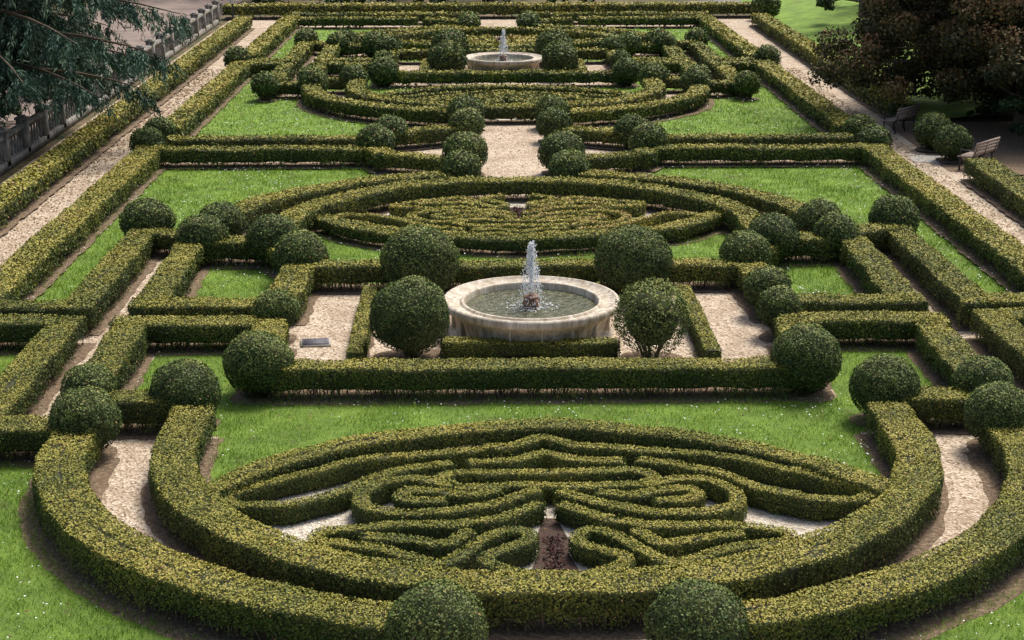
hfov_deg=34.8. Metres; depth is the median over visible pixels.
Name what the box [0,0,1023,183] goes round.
ground
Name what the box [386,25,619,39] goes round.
boxwood hedge
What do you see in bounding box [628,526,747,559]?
parterre hedge
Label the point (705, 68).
topiary ball
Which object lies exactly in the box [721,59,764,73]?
boxwood hedge
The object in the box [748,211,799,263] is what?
topiary ball
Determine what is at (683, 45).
boxwood hedge
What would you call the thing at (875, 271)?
boxwood hedge
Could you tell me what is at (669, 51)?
boxwood hedge
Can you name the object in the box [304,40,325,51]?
boxwood hedge
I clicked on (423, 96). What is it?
parterre hedge
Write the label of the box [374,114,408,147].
topiary ball
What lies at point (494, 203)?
parterre hedge
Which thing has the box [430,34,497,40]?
parterre hedge
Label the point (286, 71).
boxwood hedge
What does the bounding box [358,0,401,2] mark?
wild shrub
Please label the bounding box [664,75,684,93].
boxwood hedge
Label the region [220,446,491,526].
parterre hedge
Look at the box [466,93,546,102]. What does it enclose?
parterre hedge
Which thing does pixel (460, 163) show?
topiary ball
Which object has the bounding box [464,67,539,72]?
box hedge
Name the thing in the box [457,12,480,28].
topiary ball
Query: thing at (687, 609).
topiary ball
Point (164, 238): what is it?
boxwood hedge
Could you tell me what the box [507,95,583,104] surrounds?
parterre hedge
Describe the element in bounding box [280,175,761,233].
boxwood hedge
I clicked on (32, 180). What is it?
long border hedge
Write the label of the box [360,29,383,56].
topiary ball
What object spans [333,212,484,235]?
parterre hedge
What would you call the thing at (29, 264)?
long border hedge
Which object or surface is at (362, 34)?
boxwood hedge
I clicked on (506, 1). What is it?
wild shrub
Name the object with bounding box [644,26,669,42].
topiary ball
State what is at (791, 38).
long border hedge
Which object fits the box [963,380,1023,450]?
topiary ball
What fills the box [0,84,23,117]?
wild shrub
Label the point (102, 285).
boxwood hedge
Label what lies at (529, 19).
topiary ball
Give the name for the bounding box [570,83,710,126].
boxwood hedge
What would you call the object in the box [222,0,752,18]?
boxwood hedge
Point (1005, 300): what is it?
boxwood hedge
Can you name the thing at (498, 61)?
fountain
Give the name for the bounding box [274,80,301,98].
boxwood hedge
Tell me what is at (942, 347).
boxwood hedge
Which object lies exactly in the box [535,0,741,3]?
park road
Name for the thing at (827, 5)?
evergreen tree
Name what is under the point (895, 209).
topiary ball
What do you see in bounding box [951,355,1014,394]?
topiary ball
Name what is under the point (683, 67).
boxwood hedge
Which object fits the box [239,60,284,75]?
boxwood hedge
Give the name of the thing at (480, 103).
topiary ball
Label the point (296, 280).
boxwood hedge
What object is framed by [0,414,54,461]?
boxwood hedge
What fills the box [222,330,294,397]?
topiary ball
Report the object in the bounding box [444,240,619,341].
fountain
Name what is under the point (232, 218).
topiary ball
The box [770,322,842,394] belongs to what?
topiary ball
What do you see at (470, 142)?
topiary ball
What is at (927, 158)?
bench paving
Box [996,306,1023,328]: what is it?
boxwood hedge
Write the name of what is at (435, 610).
topiary ball
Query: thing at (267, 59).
boxwood hedge
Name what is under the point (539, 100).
topiary ball
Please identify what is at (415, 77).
boxwood hedge
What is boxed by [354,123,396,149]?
topiary ball
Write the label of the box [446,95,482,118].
topiary ball
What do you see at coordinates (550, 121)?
topiary ball
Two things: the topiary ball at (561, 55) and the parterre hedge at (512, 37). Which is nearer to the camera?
the topiary ball at (561, 55)
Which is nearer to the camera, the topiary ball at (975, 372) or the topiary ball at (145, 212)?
the topiary ball at (975, 372)
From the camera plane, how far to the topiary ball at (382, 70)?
68.43 m
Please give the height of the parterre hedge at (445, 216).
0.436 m
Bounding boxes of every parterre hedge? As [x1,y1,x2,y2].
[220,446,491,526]
[306,500,547,575]
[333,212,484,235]
[351,474,545,526]
[358,526,478,559]
[389,192,516,217]
[390,90,483,101]
[391,485,505,511]
[405,208,517,225]
[407,39,472,45]
[416,199,478,208]
[429,96,504,102]
[429,211,493,221]
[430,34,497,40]
[431,463,664,504]
[439,99,505,105]
[443,96,488,101]
[450,217,588,232]
[464,448,626,471]
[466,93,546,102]
[469,40,535,44]
[470,225,570,234]
[473,91,538,95]
[476,42,526,45]
[480,89,531,93]
[480,433,606,459]
[482,230,560,237]
[504,38,537,41]
[505,34,536,40]
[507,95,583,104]
[508,98,569,105]
[520,193,646,218]
[521,38,598,47]
[521,208,632,227]
[523,96,567,100]
[527,90,620,100]
[544,211,609,222]
[551,474,747,524]
[553,499,798,575]
[556,210,700,233]
[558,199,618,206]
[592,484,706,510]
[598,443,877,522]
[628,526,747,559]
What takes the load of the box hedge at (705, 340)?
on the soil beds
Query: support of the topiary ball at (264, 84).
on the soil beds
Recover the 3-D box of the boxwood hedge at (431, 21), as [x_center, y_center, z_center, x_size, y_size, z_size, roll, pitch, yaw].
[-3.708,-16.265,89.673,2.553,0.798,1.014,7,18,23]
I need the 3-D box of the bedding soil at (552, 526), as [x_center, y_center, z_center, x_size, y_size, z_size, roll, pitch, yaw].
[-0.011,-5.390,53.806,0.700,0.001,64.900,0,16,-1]
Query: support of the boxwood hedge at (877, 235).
on the soil beds
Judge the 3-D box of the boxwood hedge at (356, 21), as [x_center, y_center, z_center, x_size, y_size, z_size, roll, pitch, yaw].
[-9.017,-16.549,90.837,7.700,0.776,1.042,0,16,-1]
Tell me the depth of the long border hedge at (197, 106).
62.51 m
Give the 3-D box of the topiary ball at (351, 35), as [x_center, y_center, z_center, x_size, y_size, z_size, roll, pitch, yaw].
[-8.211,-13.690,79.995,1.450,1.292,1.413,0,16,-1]
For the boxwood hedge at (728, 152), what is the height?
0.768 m
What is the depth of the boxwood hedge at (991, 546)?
21.65 m
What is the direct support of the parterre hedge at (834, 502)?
on the parterre gravel
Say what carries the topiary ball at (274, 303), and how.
on the soil beds
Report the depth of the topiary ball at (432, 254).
36.07 m
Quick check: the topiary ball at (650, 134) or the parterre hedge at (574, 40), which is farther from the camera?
the parterre hedge at (574, 40)
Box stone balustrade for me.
[0,0,222,176]
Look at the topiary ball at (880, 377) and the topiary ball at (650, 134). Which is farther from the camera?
the topiary ball at (650, 134)
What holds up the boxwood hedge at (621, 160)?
on the soil beds
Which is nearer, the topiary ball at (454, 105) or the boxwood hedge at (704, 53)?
the topiary ball at (454, 105)
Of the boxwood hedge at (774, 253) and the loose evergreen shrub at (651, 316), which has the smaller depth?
the loose evergreen shrub at (651, 316)
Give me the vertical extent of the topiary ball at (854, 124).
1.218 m
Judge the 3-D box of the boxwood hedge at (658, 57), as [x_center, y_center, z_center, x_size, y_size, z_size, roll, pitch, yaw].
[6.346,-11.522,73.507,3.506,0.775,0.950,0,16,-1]
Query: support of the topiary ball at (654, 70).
on the soil beds
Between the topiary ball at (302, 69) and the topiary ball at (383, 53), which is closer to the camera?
the topiary ball at (302, 69)
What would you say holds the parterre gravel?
on the gravel paths
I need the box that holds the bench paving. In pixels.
[908,155,952,163]
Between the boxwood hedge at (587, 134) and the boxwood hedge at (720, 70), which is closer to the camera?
the boxwood hedge at (587, 134)
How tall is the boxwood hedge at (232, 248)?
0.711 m
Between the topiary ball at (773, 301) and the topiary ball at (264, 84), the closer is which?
the topiary ball at (773, 301)
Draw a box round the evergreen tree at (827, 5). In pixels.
[816,0,868,16]
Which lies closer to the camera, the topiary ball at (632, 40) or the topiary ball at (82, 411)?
the topiary ball at (82, 411)
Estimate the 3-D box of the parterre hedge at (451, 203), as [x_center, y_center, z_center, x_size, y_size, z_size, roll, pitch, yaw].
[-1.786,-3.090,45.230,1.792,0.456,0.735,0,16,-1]
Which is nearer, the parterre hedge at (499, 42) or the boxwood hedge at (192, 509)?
the boxwood hedge at (192, 509)
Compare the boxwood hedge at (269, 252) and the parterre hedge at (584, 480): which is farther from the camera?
the boxwood hedge at (269, 252)
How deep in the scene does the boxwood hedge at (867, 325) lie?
33.27 m
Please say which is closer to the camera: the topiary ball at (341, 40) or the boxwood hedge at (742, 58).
the boxwood hedge at (742, 58)
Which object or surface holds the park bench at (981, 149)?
on the bench terrace soil at (1009, 152)
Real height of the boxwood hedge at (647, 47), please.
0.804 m
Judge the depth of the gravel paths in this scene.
37.06 m
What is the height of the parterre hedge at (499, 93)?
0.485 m
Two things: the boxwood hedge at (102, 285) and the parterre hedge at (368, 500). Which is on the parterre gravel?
the parterre hedge at (368, 500)
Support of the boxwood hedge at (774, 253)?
on the soil beds
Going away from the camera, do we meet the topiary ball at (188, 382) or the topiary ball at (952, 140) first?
the topiary ball at (188, 382)
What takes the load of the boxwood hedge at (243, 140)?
on the soil beds
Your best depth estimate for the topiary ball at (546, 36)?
74.74 m
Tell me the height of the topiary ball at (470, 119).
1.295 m
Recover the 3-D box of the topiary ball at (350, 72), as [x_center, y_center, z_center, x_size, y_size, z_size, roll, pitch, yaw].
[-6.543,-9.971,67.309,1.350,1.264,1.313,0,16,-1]
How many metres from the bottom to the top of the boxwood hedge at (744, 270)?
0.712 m
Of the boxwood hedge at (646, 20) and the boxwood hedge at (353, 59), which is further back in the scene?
the boxwood hedge at (646, 20)
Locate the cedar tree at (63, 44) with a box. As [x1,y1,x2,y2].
[0,0,198,130]
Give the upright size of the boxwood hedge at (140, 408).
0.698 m
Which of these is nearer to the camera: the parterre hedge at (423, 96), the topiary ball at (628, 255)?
the topiary ball at (628, 255)
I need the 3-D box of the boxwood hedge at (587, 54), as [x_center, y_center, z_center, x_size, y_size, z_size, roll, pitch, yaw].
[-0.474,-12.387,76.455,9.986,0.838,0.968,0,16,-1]
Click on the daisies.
(568, 256)
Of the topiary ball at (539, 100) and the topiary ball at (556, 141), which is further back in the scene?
the topiary ball at (539, 100)
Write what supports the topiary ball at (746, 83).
on the soil beds
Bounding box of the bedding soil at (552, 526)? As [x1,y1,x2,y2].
[509,207,578,575]
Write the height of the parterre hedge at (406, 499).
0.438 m
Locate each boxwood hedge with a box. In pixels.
[0,296,74,316]
[0,312,61,351]
[0,313,87,422]
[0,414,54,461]
[31,428,393,639]
[57,226,159,333]
[84,320,148,392]
[104,388,179,435]
[107,312,284,352]
[126,294,259,318]
[133,240,205,306]
[137,226,177,257]
[148,398,944,635]
[153,144,370,167]
[165,132,356,147]
[200,234,260,266]
[204,417,892,501]
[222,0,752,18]
[234,169,453,234]
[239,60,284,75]
[247,57,287,62]
[251,318,289,350]
[263,246,278,272]
[266,261,315,323]
[268,355,803,402]
[270,61,297,97]
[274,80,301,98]
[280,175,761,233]
[282,41,315,70]
[285,10,463,23]
[288,15,418,28]
[300,83,448,126]
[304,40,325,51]
[308,60,370,76]
[309,62,327,74]
[310,255,740,292]
[313,57,371,62]
[313,210,723,255]
[315,44,340,60]
[326,75,346,92]
[339,42,368,57]
[344,77,666,123]
[356,24,464,43]
[364,146,395,170]
[377,83,634,96]
[380,150,445,172]
[384,48,399,62]
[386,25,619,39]
[389,68,621,87]
[395,124,466,150]
[397,46,607,62]
[399,37,604,49]
[422,16,458,26]
[535,10,708,24]
[535,23,647,42]
[540,16,574,26]
[553,125,628,148]
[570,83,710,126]
[577,14,713,28]
[577,168,812,229]
[585,149,646,171]
[604,49,615,64]
[630,146,662,171]
[632,56,691,61]
[635,41,660,56]
[636,59,696,75]
[652,142,870,167]
[660,44,688,59]
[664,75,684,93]
[667,132,855,146]
[676,39,699,50]
[677,61,695,76]
[687,39,721,65]
[707,59,739,96]
[708,79,739,95]
[717,55,758,61]
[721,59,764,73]
[735,260,768,317]
[737,426,1023,639]
[767,244,782,268]
[772,315,810,341]
[776,308,951,348]
[781,230,850,264]
[797,291,930,314]
[838,235,922,301]
[855,221,908,252]
[880,224,999,329]
[898,385,970,428]
[909,316,978,386]
[970,308,1023,386]
[980,291,1023,310]
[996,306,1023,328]
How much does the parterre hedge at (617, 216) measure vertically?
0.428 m
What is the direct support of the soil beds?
on the gravel paths
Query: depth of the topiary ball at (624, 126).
54.63 m
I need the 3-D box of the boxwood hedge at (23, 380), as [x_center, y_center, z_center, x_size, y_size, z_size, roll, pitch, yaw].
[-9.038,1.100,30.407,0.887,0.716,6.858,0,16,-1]
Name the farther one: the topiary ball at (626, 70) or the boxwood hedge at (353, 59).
the boxwood hedge at (353, 59)
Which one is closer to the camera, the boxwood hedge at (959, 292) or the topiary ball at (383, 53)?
the boxwood hedge at (959, 292)
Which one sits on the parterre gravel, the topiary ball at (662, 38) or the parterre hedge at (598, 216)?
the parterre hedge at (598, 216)
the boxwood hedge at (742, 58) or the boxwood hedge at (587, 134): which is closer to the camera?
the boxwood hedge at (587, 134)
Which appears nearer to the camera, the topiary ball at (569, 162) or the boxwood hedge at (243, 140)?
the topiary ball at (569, 162)
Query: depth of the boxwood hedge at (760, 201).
46.04 m
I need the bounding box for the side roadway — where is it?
[0,0,241,143]
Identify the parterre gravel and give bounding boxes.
[262,40,847,574]
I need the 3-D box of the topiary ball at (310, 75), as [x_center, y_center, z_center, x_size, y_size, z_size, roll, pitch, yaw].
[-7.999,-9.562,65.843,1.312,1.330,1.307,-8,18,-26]
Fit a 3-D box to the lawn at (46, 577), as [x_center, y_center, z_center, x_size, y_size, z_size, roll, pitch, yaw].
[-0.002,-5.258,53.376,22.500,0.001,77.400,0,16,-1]
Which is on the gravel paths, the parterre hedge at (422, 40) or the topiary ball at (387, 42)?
the parterre hedge at (422, 40)
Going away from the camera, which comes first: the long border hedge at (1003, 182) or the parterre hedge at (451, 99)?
the long border hedge at (1003, 182)
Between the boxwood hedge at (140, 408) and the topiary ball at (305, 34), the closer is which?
the boxwood hedge at (140, 408)
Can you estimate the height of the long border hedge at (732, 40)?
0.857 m
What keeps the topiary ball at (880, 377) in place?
on the soil beds
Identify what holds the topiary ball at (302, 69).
on the soil beds
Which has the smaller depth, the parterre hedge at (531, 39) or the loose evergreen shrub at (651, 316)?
the loose evergreen shrub at (651, 316)
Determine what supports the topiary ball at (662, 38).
on the soil beds
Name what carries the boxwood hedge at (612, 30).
on the soil beds
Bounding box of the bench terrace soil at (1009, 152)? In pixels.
[885,121,1023,174]
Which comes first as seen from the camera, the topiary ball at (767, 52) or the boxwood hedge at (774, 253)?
the boxwood hedge at (774, 253)
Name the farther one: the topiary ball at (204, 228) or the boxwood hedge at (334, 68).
the boxwood hedge at (334, 68)
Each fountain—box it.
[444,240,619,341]
[466,29,541,70]
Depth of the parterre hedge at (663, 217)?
43.67 m
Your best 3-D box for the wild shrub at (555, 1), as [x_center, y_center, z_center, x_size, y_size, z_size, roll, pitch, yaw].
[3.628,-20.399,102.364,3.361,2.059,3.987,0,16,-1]
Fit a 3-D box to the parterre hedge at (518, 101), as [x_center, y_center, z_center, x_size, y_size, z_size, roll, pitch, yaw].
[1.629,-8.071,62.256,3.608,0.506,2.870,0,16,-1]
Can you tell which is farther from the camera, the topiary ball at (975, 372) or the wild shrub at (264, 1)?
the wild shrub at (264, 1)
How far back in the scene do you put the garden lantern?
93.58 m
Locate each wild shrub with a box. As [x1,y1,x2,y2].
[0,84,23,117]
[250,0,288,2]
[310,0,357,2]
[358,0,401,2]
[411,0,457,2]
[482,0,516,3]
[547,0,594,2]
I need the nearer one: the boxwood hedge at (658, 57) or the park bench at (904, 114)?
the park bench at (904, 114)
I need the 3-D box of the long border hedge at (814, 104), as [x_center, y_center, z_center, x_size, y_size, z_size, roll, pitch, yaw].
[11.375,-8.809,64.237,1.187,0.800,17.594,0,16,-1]
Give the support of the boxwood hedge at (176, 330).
on the soil beds
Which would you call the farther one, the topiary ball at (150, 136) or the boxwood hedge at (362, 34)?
the boxwood hedge at (362, 34)
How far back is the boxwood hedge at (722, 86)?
66.08 m
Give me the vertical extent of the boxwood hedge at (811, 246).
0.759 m
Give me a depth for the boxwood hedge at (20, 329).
33.01 m
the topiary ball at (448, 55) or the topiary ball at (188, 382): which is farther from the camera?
the topiary ball at (448, 55)
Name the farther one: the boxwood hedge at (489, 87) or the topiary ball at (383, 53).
the topiary ball at (383, 53)
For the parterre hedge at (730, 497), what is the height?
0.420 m
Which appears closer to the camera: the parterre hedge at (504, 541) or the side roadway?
the parterre hedge at (504, 541)
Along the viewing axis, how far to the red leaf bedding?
23.75 m
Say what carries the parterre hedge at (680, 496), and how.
on the parterre gravel
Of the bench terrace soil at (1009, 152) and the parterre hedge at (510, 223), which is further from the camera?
the bench terrace soil at (1009, 152)
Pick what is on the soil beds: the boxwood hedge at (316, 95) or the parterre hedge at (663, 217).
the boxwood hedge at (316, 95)
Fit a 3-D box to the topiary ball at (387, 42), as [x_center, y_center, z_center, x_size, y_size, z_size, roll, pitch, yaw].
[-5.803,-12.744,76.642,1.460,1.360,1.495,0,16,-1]
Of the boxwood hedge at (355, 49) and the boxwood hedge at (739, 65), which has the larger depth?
the boxwood hedge at (355, 49)
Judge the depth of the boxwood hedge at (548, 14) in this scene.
92.91 m
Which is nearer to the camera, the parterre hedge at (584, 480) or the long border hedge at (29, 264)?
the parterre hedge at (584, 480)
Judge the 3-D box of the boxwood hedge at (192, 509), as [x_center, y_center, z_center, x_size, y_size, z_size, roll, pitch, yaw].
[0.577,2.752,24.755,12.833,0.714,7.602,0,16,-1]
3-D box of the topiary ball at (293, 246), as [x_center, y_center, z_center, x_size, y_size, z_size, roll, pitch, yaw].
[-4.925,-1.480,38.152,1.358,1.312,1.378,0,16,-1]
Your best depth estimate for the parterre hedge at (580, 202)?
45.27 m
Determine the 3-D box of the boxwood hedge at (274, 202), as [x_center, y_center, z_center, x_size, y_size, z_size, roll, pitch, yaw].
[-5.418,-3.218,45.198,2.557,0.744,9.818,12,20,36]
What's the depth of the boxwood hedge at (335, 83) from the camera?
67.03 m
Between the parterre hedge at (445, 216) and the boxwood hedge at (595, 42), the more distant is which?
the boxwood hedge at (595, 42)
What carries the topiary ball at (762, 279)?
on the soil beds
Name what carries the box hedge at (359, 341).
on the soil beds
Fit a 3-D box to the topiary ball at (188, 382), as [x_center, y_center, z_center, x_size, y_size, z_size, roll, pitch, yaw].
[-5.757,1.279,28.818,1.308,1.248,1.294,0,16,-1]
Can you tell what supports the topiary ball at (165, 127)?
on the gravel paths
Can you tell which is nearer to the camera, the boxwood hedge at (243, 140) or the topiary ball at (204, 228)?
the topiary ball at (204, 228)
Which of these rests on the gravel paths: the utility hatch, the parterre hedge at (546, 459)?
the utility hatch
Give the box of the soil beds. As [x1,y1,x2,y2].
[0,15,1023,639]
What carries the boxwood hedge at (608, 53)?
on the soil beds
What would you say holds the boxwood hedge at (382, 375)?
on the soil beds
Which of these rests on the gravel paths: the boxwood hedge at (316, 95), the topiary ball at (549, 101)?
the topiary ball at (549, 101)
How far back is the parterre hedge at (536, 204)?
45.03 m
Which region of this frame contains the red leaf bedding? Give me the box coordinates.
[513,205,573,574]
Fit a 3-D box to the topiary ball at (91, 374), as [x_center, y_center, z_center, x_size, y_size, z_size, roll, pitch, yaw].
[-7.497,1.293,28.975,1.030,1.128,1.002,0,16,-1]
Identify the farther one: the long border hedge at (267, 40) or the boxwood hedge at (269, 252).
the long border hedge at (267, 40)
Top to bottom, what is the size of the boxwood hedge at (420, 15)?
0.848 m
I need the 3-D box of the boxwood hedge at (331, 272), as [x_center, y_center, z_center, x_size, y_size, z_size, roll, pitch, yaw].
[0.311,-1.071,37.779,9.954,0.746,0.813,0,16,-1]
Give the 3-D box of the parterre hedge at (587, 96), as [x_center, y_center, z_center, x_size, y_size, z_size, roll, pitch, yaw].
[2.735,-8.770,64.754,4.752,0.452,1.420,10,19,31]
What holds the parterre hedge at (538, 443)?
on the parterre gravel
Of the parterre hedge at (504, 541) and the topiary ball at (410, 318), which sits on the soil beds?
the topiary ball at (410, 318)
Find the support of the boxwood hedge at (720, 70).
on the soil beds
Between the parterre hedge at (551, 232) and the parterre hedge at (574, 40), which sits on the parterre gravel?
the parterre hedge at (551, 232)
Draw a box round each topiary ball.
[48,385,122,454]
[59,362,117,396]
[118,197,177,234]
[128,126,166,150]
[143,116,176,143]
[149,358,222,412]
[174,213,229,261]
[199,201,247,236]
[222,46,250,66]
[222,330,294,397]
[244,213,299,266]
[250,71,280,100]
[251,289,300,327]
[273,229,329,272]
[293,27,318,44]
[296,64,316,80]
[297,67,328,90]
[325,32,350,56]
[334,27,358,42]
[337,63,369,86]
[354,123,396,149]
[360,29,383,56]
[367,56,398,86]
[369,275,450,359]
[371,50,395,62]
[373,34,402,52]
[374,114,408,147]
[378,224,459,290]
[383,578,489,639]
[426,39,467,70]
[430,27,469,54]
[440,149,482,178]
[441,131,488,167]
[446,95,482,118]
[447,105,485,134]
[455,94,485,116]
[457,10,480,22]
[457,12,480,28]
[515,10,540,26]
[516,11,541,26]
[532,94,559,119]
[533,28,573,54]
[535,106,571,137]
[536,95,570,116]
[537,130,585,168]
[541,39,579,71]
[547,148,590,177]
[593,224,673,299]
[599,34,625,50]
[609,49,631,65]
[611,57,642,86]
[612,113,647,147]
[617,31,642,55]
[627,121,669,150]
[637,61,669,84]
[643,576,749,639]
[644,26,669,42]
[650,30,676,55]
[679,66,711,91]
[684,27,710,44]
[690,63,711,78]
[718,229,771,265]
[733,70,762,98]
[743,264,792,306]
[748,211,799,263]
[750,0,781,16]
[753,44,781,63]
[755,284,803,337]
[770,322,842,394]
[795,198,840,232]
[811,211,859,259]
[841,114,876,142]
[848,353,921,413]
[855,123,892,146]
[867,193,920,231]
[913,111,952,149]
[932,123,973,160]
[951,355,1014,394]
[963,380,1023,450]
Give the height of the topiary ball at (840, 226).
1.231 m
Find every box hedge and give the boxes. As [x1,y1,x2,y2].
[345,284,378,361]
[419,58,429,70]
[440,336,621,358]
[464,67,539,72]
[576,58,586,71]
[675,284,723,360]
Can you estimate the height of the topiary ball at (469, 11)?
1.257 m
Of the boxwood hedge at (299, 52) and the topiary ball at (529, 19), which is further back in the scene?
the topiary ball at (529, 19)
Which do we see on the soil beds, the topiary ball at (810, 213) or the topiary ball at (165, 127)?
the topiary ball at (810, 213)
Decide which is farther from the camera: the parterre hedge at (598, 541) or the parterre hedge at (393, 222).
the parterre hedge at (393, 222)
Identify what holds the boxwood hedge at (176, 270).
on the soil beds
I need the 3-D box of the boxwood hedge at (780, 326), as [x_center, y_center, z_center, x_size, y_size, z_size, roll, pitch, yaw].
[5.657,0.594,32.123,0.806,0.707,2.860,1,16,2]
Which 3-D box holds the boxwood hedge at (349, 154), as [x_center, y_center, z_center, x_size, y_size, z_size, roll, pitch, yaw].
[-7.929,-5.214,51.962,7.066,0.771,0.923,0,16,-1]
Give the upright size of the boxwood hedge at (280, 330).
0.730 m
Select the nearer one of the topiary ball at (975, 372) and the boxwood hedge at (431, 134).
the topiary ball at (975, 372)
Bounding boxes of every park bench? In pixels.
[882,104,920,133]
[957,137,999,169]
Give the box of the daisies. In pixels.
[2,28,1018,637]
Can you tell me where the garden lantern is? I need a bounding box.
[230,0,234,19]
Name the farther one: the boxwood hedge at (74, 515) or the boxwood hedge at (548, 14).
the boxwood hedge at (548, 14)
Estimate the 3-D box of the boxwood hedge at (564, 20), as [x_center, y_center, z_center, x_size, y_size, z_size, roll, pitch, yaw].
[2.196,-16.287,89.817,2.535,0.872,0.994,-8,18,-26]
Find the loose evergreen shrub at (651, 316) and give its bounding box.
[608,274,693,359]
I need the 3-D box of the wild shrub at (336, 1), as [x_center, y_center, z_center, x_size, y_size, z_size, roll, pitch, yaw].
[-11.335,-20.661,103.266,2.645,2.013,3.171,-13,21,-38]
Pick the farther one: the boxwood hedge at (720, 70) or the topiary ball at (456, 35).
the topiary ball at (456, 35)
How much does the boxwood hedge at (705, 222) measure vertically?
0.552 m
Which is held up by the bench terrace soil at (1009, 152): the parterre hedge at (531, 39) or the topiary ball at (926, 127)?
the topiary ball at (926, 127)
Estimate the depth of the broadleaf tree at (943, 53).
58.46 m
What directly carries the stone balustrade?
on the ground at (52, 143)
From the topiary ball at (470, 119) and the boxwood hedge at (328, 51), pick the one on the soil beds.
the boxwood hedge at (328, 51)
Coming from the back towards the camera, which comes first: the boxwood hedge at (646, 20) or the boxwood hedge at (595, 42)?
the boxwood hedge at (646, 20)
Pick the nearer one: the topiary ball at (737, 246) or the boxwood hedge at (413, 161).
the topiary ball at (737, 246)
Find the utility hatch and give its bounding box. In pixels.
[301,338,330,347]
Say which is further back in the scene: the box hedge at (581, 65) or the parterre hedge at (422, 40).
the parterre hedge at (422, 40)
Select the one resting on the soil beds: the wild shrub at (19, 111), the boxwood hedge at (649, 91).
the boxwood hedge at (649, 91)
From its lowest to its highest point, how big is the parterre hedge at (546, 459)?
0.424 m
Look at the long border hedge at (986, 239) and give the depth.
43.21 m
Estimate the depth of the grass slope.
90.44 m
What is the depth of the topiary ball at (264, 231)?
39.32 m
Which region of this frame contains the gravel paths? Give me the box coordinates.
[0,19,1023,639]
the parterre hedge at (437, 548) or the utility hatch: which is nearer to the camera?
the parterre hedge at (437, 548)
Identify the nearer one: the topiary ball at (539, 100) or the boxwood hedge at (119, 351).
the boxwood hedge at (119, 351)
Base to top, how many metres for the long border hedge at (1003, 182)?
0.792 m
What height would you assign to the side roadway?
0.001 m
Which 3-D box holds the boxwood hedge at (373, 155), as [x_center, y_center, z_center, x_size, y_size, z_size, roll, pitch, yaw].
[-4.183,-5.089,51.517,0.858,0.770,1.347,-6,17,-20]
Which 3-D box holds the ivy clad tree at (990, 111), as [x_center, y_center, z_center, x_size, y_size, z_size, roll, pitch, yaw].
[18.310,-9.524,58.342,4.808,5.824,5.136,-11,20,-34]
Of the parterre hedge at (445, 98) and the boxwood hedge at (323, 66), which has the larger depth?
the boxwood hedge at (323, 66)
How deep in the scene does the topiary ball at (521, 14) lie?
88.51 m
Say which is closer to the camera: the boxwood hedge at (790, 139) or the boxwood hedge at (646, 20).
the boxwood hedge at (790, 139)
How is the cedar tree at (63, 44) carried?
on the ground at (52, 143)
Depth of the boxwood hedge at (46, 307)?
34.23 m
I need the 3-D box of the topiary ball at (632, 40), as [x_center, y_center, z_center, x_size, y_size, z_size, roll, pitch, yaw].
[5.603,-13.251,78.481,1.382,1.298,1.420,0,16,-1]
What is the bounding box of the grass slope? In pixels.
[740,0,989,119]
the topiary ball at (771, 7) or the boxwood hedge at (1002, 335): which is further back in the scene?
the topiary ball at (771, 7)
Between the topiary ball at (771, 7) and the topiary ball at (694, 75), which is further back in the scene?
the topiary ball at (771, 7)
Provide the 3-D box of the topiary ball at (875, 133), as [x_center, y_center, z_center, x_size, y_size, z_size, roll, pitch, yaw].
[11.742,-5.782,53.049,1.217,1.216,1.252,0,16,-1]
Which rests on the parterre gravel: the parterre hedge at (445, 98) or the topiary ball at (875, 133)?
the parterre hedge at (445, 98)
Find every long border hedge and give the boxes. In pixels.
[0,16,252,227]
[0,144,164,302]
[166,60,252,135]
[245,14,300,59]
[695,14,757,58]
[750,12,916,117]
[754,59,850,133]
[858,142,1023,292]
[962,157,1023,218]
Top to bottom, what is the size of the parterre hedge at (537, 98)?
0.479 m
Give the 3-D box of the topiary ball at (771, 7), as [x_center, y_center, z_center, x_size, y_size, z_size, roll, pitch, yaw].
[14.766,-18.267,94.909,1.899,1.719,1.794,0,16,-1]
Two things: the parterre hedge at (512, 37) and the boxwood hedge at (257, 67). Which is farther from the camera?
the parterre hedge at (512, 37)
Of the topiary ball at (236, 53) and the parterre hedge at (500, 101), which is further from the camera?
the topiary ball at (236, 53)
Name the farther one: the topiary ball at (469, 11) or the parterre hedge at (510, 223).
the topiary ball at (469, 11)
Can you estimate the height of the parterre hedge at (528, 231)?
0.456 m
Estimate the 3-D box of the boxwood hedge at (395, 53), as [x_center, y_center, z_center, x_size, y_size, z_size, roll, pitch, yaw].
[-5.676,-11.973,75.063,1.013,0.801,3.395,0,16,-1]
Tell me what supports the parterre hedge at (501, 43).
on the parterre gravel
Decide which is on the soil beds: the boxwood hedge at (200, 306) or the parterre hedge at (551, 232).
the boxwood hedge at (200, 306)
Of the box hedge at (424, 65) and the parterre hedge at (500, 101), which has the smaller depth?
the parterre hedge at (500, 101)
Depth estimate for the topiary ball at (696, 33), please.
80.15 m
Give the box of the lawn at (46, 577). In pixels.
[0,29,1023,639]
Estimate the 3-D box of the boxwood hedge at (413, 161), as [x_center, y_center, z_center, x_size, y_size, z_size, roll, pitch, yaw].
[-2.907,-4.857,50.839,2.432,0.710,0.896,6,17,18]
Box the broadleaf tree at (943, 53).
[807,0,1023,115]
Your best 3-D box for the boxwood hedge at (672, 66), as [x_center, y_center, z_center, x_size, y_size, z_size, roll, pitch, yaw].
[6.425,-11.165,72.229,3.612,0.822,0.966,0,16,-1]
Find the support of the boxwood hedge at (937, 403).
on the soil beds
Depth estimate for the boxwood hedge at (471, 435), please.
27.04 m

